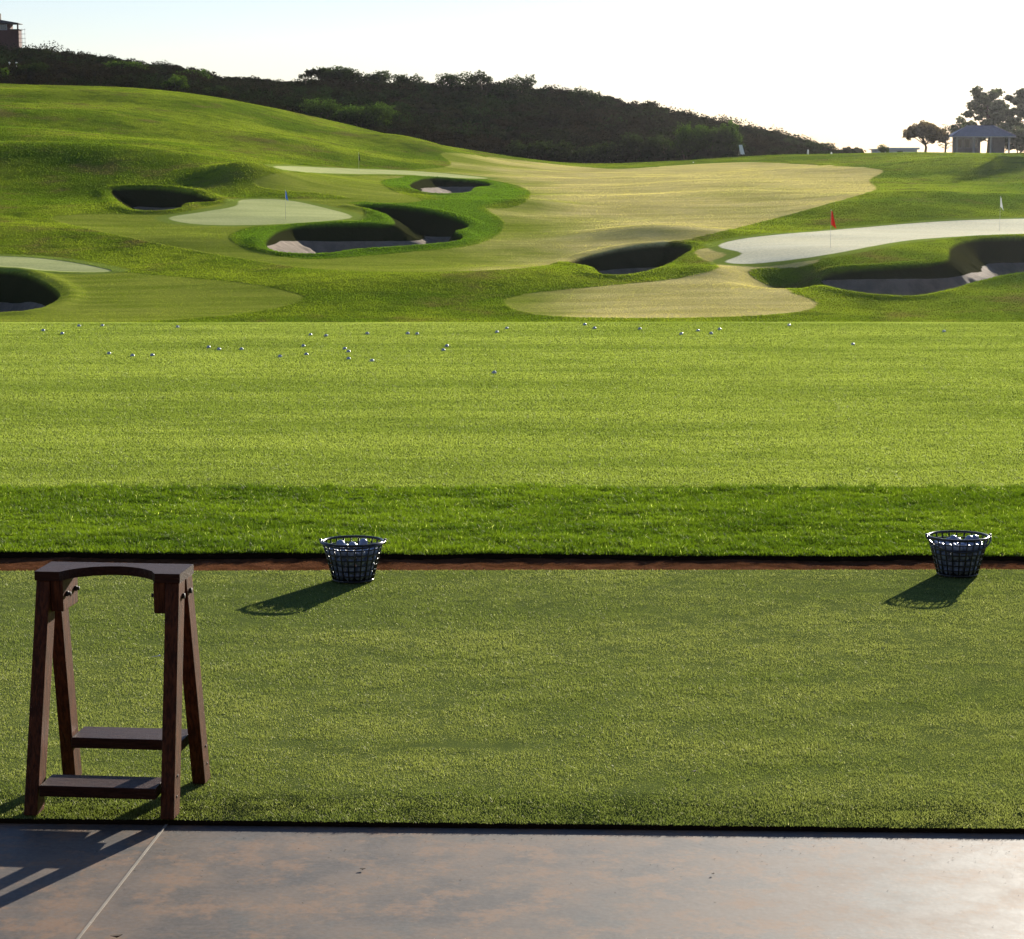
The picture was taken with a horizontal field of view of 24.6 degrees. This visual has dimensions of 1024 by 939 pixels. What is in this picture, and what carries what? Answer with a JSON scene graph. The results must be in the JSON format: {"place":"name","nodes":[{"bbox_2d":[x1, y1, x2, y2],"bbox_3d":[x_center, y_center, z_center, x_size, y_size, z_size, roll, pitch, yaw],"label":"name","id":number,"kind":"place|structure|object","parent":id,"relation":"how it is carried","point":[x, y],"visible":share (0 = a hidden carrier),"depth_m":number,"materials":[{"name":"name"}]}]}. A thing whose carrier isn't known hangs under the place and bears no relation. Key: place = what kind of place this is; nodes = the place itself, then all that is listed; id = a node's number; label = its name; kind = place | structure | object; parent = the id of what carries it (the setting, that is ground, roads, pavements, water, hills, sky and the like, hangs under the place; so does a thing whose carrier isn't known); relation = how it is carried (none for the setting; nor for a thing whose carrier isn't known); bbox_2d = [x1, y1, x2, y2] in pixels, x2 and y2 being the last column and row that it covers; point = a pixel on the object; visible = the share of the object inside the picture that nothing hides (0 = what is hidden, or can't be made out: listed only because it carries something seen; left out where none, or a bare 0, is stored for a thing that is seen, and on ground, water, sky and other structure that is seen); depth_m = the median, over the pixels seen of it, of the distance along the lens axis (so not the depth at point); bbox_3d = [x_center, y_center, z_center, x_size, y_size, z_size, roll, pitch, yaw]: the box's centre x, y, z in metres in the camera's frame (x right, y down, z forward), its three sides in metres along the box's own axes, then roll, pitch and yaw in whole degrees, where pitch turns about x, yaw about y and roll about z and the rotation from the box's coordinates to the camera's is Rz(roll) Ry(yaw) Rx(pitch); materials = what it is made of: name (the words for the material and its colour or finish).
{"place":"outdoors","nodes":[
{"label":"outdoors","id":0,"kind":"place"},
{"bbox_2d":[40,55,755,163],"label":"hills","id":1,"kind":"structure","parent":0,"point":[430,110],"depth_m":285.71,"materials":[{"name":"green plant"}]},
{"bbox_2d":[0,67,9,76],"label":"wild bush","id":2,"kind":"object","parent":1,"relation":"on","point":[3,71],"visible":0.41,"depth_m":263.83,"materials":[{"name":"green plant"}]},
{"bbox_2d":[0,13,25,50],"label":"house","id":3,"kind":"structure","parent":1,"relation":"on","point":[9,35],"depth_m":332.82,"materials":[{"name":"brown"}]},
{"bbox_2d":[0,24,6,29],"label":"window","id":4,"kind":"structure","parent":3,"relation":"in","point":[2,27],"depth_m":332.57,"materials":[{"name":"grey glass"}]},
{"bbox_2d":[14,62,49,75],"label":"wild bush","id":5,"kind":"object","parent":1,"relation":"on","point":[38,67],"visible":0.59,"depth_m":270.41,"materials":[{"name":"green plant"}]},
{"bbox_2d":[102,60,148,69],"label":"wild bush","id":6,"kind":"object","parent":1,"relation":"on","point":[114,63],"visible":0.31,"depth_m":294.24,"materials":[{"name":"green plant"}]},
{"bbox_2d":[159,74,189,90],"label":"wild bush","id":7,"kind":"object","parent":1,"relation":"on","point":[177,80],"visible":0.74,"depth_m":261.52,"materials":[{"name":"green plant"}]},
{"bbox_2d":[177,68,212,78],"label":"wild bush","id":8,"kind":"object","parent":1,"relation":"on","point":[201,72],"visible":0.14,"depth_m":307.86,"materials":[{"name":"green plant"}]},
{"bbox_2d":[200,85,231,96],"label":"wild bush","id":9,"kind":"object","parent":1,"relation":"on","point":[223,88],"visible":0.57,"depth_m":260.80,"materials":[{"name":"green plant"}]},
{"bbox_2d":[298,73,312,83],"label":"umbrella tree","id":10,"kind":"object","parent":1,"relation":"on","point":[303,76],"visible":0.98,"depth_m":324.57,"materials":[{"name":"green plant"}]},
{"bbox_2d":[304,67,333,81],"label":"umbrella tree","id":11,"kind":"object","parent":1,"relation":"on","point":[312,71],"visible":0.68,"depth_m":322.39,"materials":[{"name":"green plant"}]},
{"bbox_2d":[299,97,347,118],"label":"wild bush","id":12,"kind":"object","parent":1,"relation":"on","point":[327,107],"visible":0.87,"depth_m":260.18,"materials":[{"name":"green plant"}]},
{"bbox_2d":[311,65,362,84],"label":"umbrella tree","id":13,"kind":"object","parent":1,"relation":"on","point":[340,73],"visible":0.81,"depth_m":319.25,"materials":[{"name":"green plant"}]},
{"bbox_2d":[328,101,399,128],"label":"wild bush","id":14,"kind":"object","parent":1,"relation":"on","point":[352,115],"visible":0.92,"depth_m":257.89,"materials":[{"name":"green plant"}]},
{"bbox_2d":[355,70,394,84],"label":"ridge tree","id":15,"kind":"object","parent":1,"relation":"on","point":[381,76],"visible":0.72,"depth_m":318.37,"materials":[{"name":"green plant"}]},
{"bbox_2d":[391,73,422,87],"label":"wild bush","id":16,"kind":"object","parent":1,"relation":"on","point":[401,78],"visible":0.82,"depth_m":320.20,"materials":[{"name":"green plant"}]},
{"bbox_2d":[0,40,857,163],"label":"hillside brush","id":17,"kind":"object","parent":1,"relation":"on","point":[580,125],"visible":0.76,"depth_m":284.11,"materials":[{"name":"green plant"}]},
{"bbox_2d":[434,71,479,88],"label":"wild bush","id":18,"kind":"object","parent":1,"relation":"on","point":[453,79],"visible":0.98,"depth_m":316.17,"materials":[{"name":"green plant"}]},
{"bbox_2d":[468,70,493,87],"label":"ridge tree","id":19,"kind":"object","parent":1,"relation":"on","point":[482,77],"visible":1,"depth_m":315.39,"materials":[{"name":"green plant"}]},
{"bbox_2d":[500,74,536,93],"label":"wild bush","id":20,"kind":"object","parent":1,"relation":"on","point":[523,86],"visible":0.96,"depth_m":313.35,"materials":[{"name":"green plant"}]},
{"bbox_2d":[502,138,549,157],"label":"bush","id":21,"kind":"object","parent":1,"relation":"on","point":[518,149],"visible":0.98,"depth_m":255.81,"materials":[{"name":"green plant"}]},
{"bbox_2d":[540,139,575,161],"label":"bush","id":22,"kind":"object","parent":1,"relation":"on","point":[558,150],"visible":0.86,"depth_m":256.63,"materials":[{"name":"green plant"}]},
{"bbox_2d":[566,86,601,105],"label":"wild bush","id":23,"kind":"object","parent":1,"relation":"on","point":[581,96],"visible":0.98,"depth_m":311.21,"materials":[{"name":"green plant"}]},
{"bbox_2d":[563,145,607,162],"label":"bush","id":24,"kind":"object","parent":1,"relation":"on","point":[586,154],"visible":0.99,"depth_m":255.35,"materials":[{"name":"green plant"}]},
{"bbox_2d":[595,140,632,162],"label":"bush","id":25,"kind":"object","parent":1,"relation":"on","point":[615,152],"visible":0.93,"depth_m":257.09,"materials":[{"name":"green plant"}]},
{"bbox_2d":[619,132,661,159],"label":"bush","id":26,"kind":"object","parent":1,"relation":"on","point":[635,140],"visible":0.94,"depth_m":258.49,"materials":[{"name":"green plant"}]},
{"bbox_2d":[649,107,669,116],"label":"wild bush","id":27,"kind":"object","parent":1,"relation":"on","point":[661,111],"visible":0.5,"depth_m":304.42,"materials":[{"name":"green plant"}]},
{"bbox_2d":[635,133,686,159],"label":"bush","id":28,"kind":"object","parent":1,"relation":"on","point":[664,145],"visible":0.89,"depth_m":259.21,"materials":[{"name":"green plant"}]},
{"bbox_2d":[669,121,706,159],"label":"bush","id":29,"kind":"object","parent":1,"relation":"on","point":[684,139],"visible":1,"depth_m":256.66,"materials":[{"name":"green plant"}]},
{"bbox_2d":[691,122,733,152],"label":"bush","id":30,"kind":"object","parent":1,"relation":"on","point":[706,133],"visible":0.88,"depth_m":258.63,"materials":[{"name":"green plant"}]},
{"bbox_2d":[713,120,747,150],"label":"bush","id":31,"kind":"object","parent":1,"relation":"on","point":[733,138],"visible":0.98,"depth_m":257.78,"materials":[{"name":"green plant"}]},
{"bbox_2d":[739,145,744,154],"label":"board stand","id":32,"kind":"object","parent":1,"relation":"on","point":[741,150],"visible":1,"depth_m":248.76,"materials":[{"name":"white paint"}]},
{"bbox_2d":[783,138,796,143],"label":"wild bush","id":33,"kind":"object","parent":1,"relation":"on","point":[791,141],"visible":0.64,"depth_m":292.98,"materials":[{"name":"green plant"}]},
{"bbox_2d":[804,140,838,150],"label":"wild bush","id":34,"kind":"object","parent":1,"relation":"on","point":[822,145],"visible":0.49,"depth_m":282.07,"materials":[{"name":"green plant"}]},
{"bbox_2d":[837,146,865,152],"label":"wild bush","id":35,"kind":"object","parent":1,"relation":"on","point":[853,150],"visible":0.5,"depth_m":279.60,"materials":[{"name":"green plant"}]},
{"bbox_2d":[876,144,889,152],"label":"tree","id":36,"kind":"object","parent":1,"relation":"on","point":[882,148],"visible":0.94,"depth_m":287.20,"materials":[{"name":"green plant"}]},
{"bbox_2d":[869,148,919,152],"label":"building","id":37,"kind":"structure","parent":1,"relation":"on","point":[893,150],"depth_m":327.00,"materials":[{"name":"grey glass"}]},
{"bbox_2d":[902,120,948,151],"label":"round tree","id":38,"kind":"object","parent":1,"relation":"on","point":[929,132],"visible":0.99,"depth_m":276.06,"materials":[{"name":"green plant"}]},
{"bbox_2d":[937,124,952,151],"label":"slender tree","id":39,"kind":"object","parent":1,"relation":"on","point":[946,143],"visible":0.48,"depth_m":281.11,"materials":[{"name":"green plant"}]},
{"bbox_2d":[949,125,1015,152],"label":"pavilion","id":40,"kind":"structure","parent":1,"relation":"on","point":[966,139],"depth_m":280.85,"materials":[{"name":"stone"}]},
{"bbox_2d":[958,139,961,147],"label":"window","id":41,"kind":"structure","parent":40,"relation":"in","point":[959,140],"depth_m":281.42,"materials":[{"name":"grey glass"}]},
{"bbox_2d":[964,139,970,147],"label":"window","id":42,"kind":"structure","parent":40,"relation":"in","point":[966,141],"depth_m":281.42,"materials":[{"name":"grey glass"}]},
{"bbox_2d":[971,139,977,147],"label":"window","id":43,"kind":"structure","parent":40,"relation":"in","point":[976,140],"depth_m":281.42,"materials":[{"name":"grey glass"}]},
{"bbox_2d":[948,85,1017,152],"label":"pine tree","id":44,"kind":"object","parent":1,"relation":"on","point":[991,110],"visible":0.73,"depth_m":295.66,"materials":[{"name":"green plant"}]},
{"bbox_2d":[988,124,1023,152],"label":"tree","id":45,"kind":"object","parent":1,"relation":"on","point":[1017,142],"visible":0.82,"depth_m":281.64,"materials":[{"name":"green plant"}]},
{"bbox_2d":[995,88,1023,128],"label":"pine tree","id":46,"kind":"object","parent":1,"relation":"on","point":[1018,102],"visible":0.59,"depth_m":298.63,"materials":[{"name":"green plant"}]},
{"bbox_2d":[0,83,1023,322],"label":"golf course","id":47,"kind":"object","parent":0,"point":[790,250],"visible":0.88,"depth_m":126.94,"materials":[{"name":"green plant"}]},
{"bbox_2d":[0,302,44,311],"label":"sand bunker","id":48,"kind":"object","parent":47,"relation":"on","point":[8,307],"visible":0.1,"depth_m":104.56},
{"bbox_2d":[133,207,178,209],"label":"sand bunker","id":49,"kind":"object","parent":47,"relation":"on","point":[146,208],"visible":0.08,"depth_m":144.86},
{"bbox_2d":[267,236,456,253],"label":"sand bunker","id":50,"kind":"object","parent":47,"relation":"on","point":[312,247],"visible":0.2,"depth_m":125.31},
{"bbox_2d":[421,187,474,192],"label":"sand bunker","id":51,"kind":"object","parent":47,"relation":"on","point":[449,189],"visible":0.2,"depth_m":180.02},
{"bbox_2d":[599,267,658,274],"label":"sand bunker","id":52,"kind":"object","parent":47,"relation":"on","point":[624,271],"visible":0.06,"depth_m":115.74},
{"bbox_2d":[830,211,835,247],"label":"golf flag","id":53,"kind":"object","parent":47,"relation":"on","point":[832,221],"visible":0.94,"depth_m":111.84,"materials":[{"name":"red fabric"}]},
{"bbox_2d":[821,263,1023,295],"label":"sand bunker","id":54,"kind":"object","parent":47,"relation":"on","point":[905,287],"visible":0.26,"depth_m":105.12},
{"bbox_2d":[0,822,1023,938],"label":"patio","id":55,"kind":"structure","parent":0,"point":[477,883],"depth_m":6.50,"materials":[{"name":"concrete"}]},
{"bbox_2d":[76,824,167,938],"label":"patio joint","id":56,"kind":"object","parent":55,"relation":"on","point":[118,885],"visible":1,"depth_m":6.49,"materials":[{"name":"grey concrete"}]},
{"bbox_2d":[0,570,1023,832],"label":"turf mat","id":57,"kind":"object","parent":55,"relation":"on","point":[938,602],"visible":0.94,"depth_m":8.65,"materials":[{"name":"green plastic"}]},
{"bbox_2d":[24,562,209,819],"bbox_3d":[-1.222,0.660,7.263,0.466,0.722,0.488,1,8,6],"label":"bag stand","id":58,"kind":"object","parent":57,"relation":"on","point":[58,588],"visible":1,"depth_m":7.16,"materials":[{"name":"red wood"}]},
{"bbox_2d":[319,535,386,582],"bbox_3d":[-0.746,0.421,11.018,0.319,0.197,0.302,0,8,0],"label":"ball basket","id":59,"kind":"object","parent":57,"relation":"on","point":[354,548],"visible":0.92,"depth_m":10.94,"materials":[{"name":"black plastic"}]},
{"bbox_2d":[336,540,344,544],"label":"golf ball","id":60,"kind":"object","parent":59,"relation":"in","point":[340,542],"visible":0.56,"depth_m":11.03,"materials":[{"name":"white plastic"}]},
{"bbox_2d":[337,558,345,564],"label":"golf ball","id":61,"kind":"object","parent":59,"relation":"in","point":[343,559],"visible":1,"depth_m":10.93,"materials":[{"name":"white plastic"}]},
{"bbox_2d":[338,565,345,572],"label":"golf ball","id":62,"kind":"object","parent":59,"relation":"in","point":[340,568],"visible":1,"depth_m":10.94,"materials":[{"name":"white plastic"}]},
{"bbox_2d":[338,550,346,557],"bbox_3d":[-0.790,0.392,10.925,0.043,0.043,0.043,0,8,0],"label":"golf ball","id":63,"kind":"object","parent":59,"relation":"in","point":[343,553],"visible":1,"depth_m":10.91,"materials":[{"name":"white plastic"}]},
{"bbox_2d":[345,573,353,580],"bbox_3d":[-0.759,0.498,10.958,0.043,0.043,0.043,0,8,0],"label":"golf ball","id":64,"kind":"object","parent":59,"relation":"in","point":[351,575],"visible":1,"depth_m":10.94,"materials":[{"name":"white plastic"}]},
{"bbox_2d":[346,558,353,565],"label":"golf ball","id":65,"kind":"object","parent":59,"relation":"in","point":[351,564],"visible":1,"depth_m":10.91,"materials":[{"name":"white plastic"}]},
{"bbox_2d":[348,550,353,558],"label":"golf ball","id":66,"kind":"object","parent":59,"relation":"in","point":[350,553],"visible":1,"depth_m":10.90,"materials":[{"name":"white plastic"}]},
{"bbox_2d":[355,573,363,579],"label":"golf ball","id":67,"kind":"object","parent":59,"relation":"in","point":[357,574],"visible":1,"depth_m":10.95,"materials":[{"name":"white plastic"}]},
{"bbox_2d":[356,565,364,573],"bbox_3d":[-0.705,0.465,10.954,0.043,0.043,0.043,0,8,0],"label":"golf ball","id":68,"kind":"object","parent":59,"relation":"in","point":[362,569],"visible":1,"depth_m":10.94,"materials":[{"name":"white plastic"}]},
{"bbox_2d":[357,550,365,558],"bbox_3d":[-0.702,0.394,10.925,0.043,0.043,0.043,0,8,0],"label":"golf ball","id":69,"kind":"object","parent":59,"relation":"in","point":[359,553],"visible":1,"depth_m":10.91,"materials":[{"name":"white plastic"}]},
{"bbox_2d":[359,538,367,544],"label":"golf ball","id":70,"kind":"object","parent":59,"relation":"in","point":[362,541],"visible":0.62,"depth_m":11.07,"materials":[{"name":"white plastic"}]},
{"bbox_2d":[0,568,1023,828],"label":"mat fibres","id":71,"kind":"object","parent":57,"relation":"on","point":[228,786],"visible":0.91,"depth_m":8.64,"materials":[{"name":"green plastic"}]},
{"bbox_2d":[925,530,991,577],"bbox_3d":[2.120,0.401,11.169,0.319,0.197,0.294,0,8,0],"label":"ball basket","id":72,"kind":"object","parent":57,"relation":"on","point":[959,552],"visible":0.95,"depth_m":11.09,"materials":[{"name":"black plastic"}]},
{"bbox_2d":[942,551,950,559],"bbox_3d":[2.053,0.407,11.106,0.043,0.043,0.043,0,8,0],"label":"golf ball","id":73,"kind":"object","parent":72,"relation":"in","point":[944,557],"visible":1,"depth_m":11.09,"materials":[{"name":"white plastic"}]},
{"bbox_2d":[944,567,951,574],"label":"golf ball","id":74,"kind":"object","parent":72,"relation":"in","point":[950,573],"visible":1,"depth_m":11.11,"materials":[{"name":"white plastic"}]},
{"bbox_2d":[944,544,951,552],"bbox_3d":[2.060,0.371,11.082,0.043,0.043,0.043,0,8,0],"label":"golf ball","id":75,"kind":"object","parent":72,"relation":"in","point":[948,547],"visible":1,"depth_m":11.06,"materials":[{"name":"white plastic"}]},
{"bbox_2d":[949,535,957,542],"bbox_3d":[2.100,0.333,11.180,0.043,0.043,0.043,0,8,0],"label":"golf ball","id":76,"kind":"object","parent":72,"relation":"in","point":[953,537],"visible":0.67,"depth_m":11.17,"materials":[{"name":"white plastic"}]},
{"bbox_2d":[951,553,958,560],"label":"golf ball","id":77,"kind":"object","parent":72,"relation":"in","point":[955,558],"visible":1,"depth_m":11.07,"materials":[{"name":"white plastic"}]},
{"bbox_2d":[954,567,962,574],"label":"golf ball","id":78,"kind":"object","parent":72,"relation":"in","point":[956,569],"visible":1,"depth_m":11.09,"materials":[{"name":"white plastic"}]},
{"bbox_2d":[955,559,963,567],"bbox_3d":[2.114,0.443,11.091,0.043,0.043,0.043,0,8,0],"label":"golf ball","id":79,"kind":"object","parent":72,"relation":"in","point":[961,563],"visible":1,"depth_m":11.08,"materials":[{"name":"white plastic"}]},
{"bbox_2d":[960,554,968,560],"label":"golf ball","id":80,"kind":"object","parent":72,"relation":"in","point":[962,558],"visible":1,"depth_m":11.06,"materials":[{"name":"white plastic"}]},
{"bbox_2d":[965,535,973,542],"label":"golf ball","id":81,"kind":"object","parent":72,"relation":"in","point":[969,537],"visible":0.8,"depth_m":11.16,"materials":[{"name":"white plastic"}]},
{"bbox_2d":[64,826,1018,911],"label":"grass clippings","id":82,"kind":"object","parent":55,"relation":"on","point":[594,848],"depth_m":6.82,"materials":[{"name":"green plant"}]},
{"bbox_2d":[0,321,1023,486],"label":"tee grass","id":83,"kind":"structure","parent":0,"point":[636,337],"depth_m":18.94,"materials":[{"name":"green plant"}]},
{"bbox_2d":[0,480,1023,556],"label":"rough grass","id":84,"kind":"structure","parent":0,"point":[218,529],"depth_m":12.79,"materials":[{"name":"green plant"}]},
{"bbox_2d":[0,322,1023,561],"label":"grass","id":85,"kind":"structure","parent":0,"point":[222,555],"depth_m":17.89,"materials":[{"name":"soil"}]},
{"bbox_2d":[0,557,1023,570],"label":"dirt strip","id":86,"kind":"object","parent":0,"point":[35,564],"visible":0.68,"depth_m":11.58,"materials":[{"name":"brown soil"}]},
{"bbox_2d":[0,0,1023,152],"label":"sky","id":87,"kind":"structure","parent":0,"point":[852,73],"materials":[{"name":"white"}]}
]}

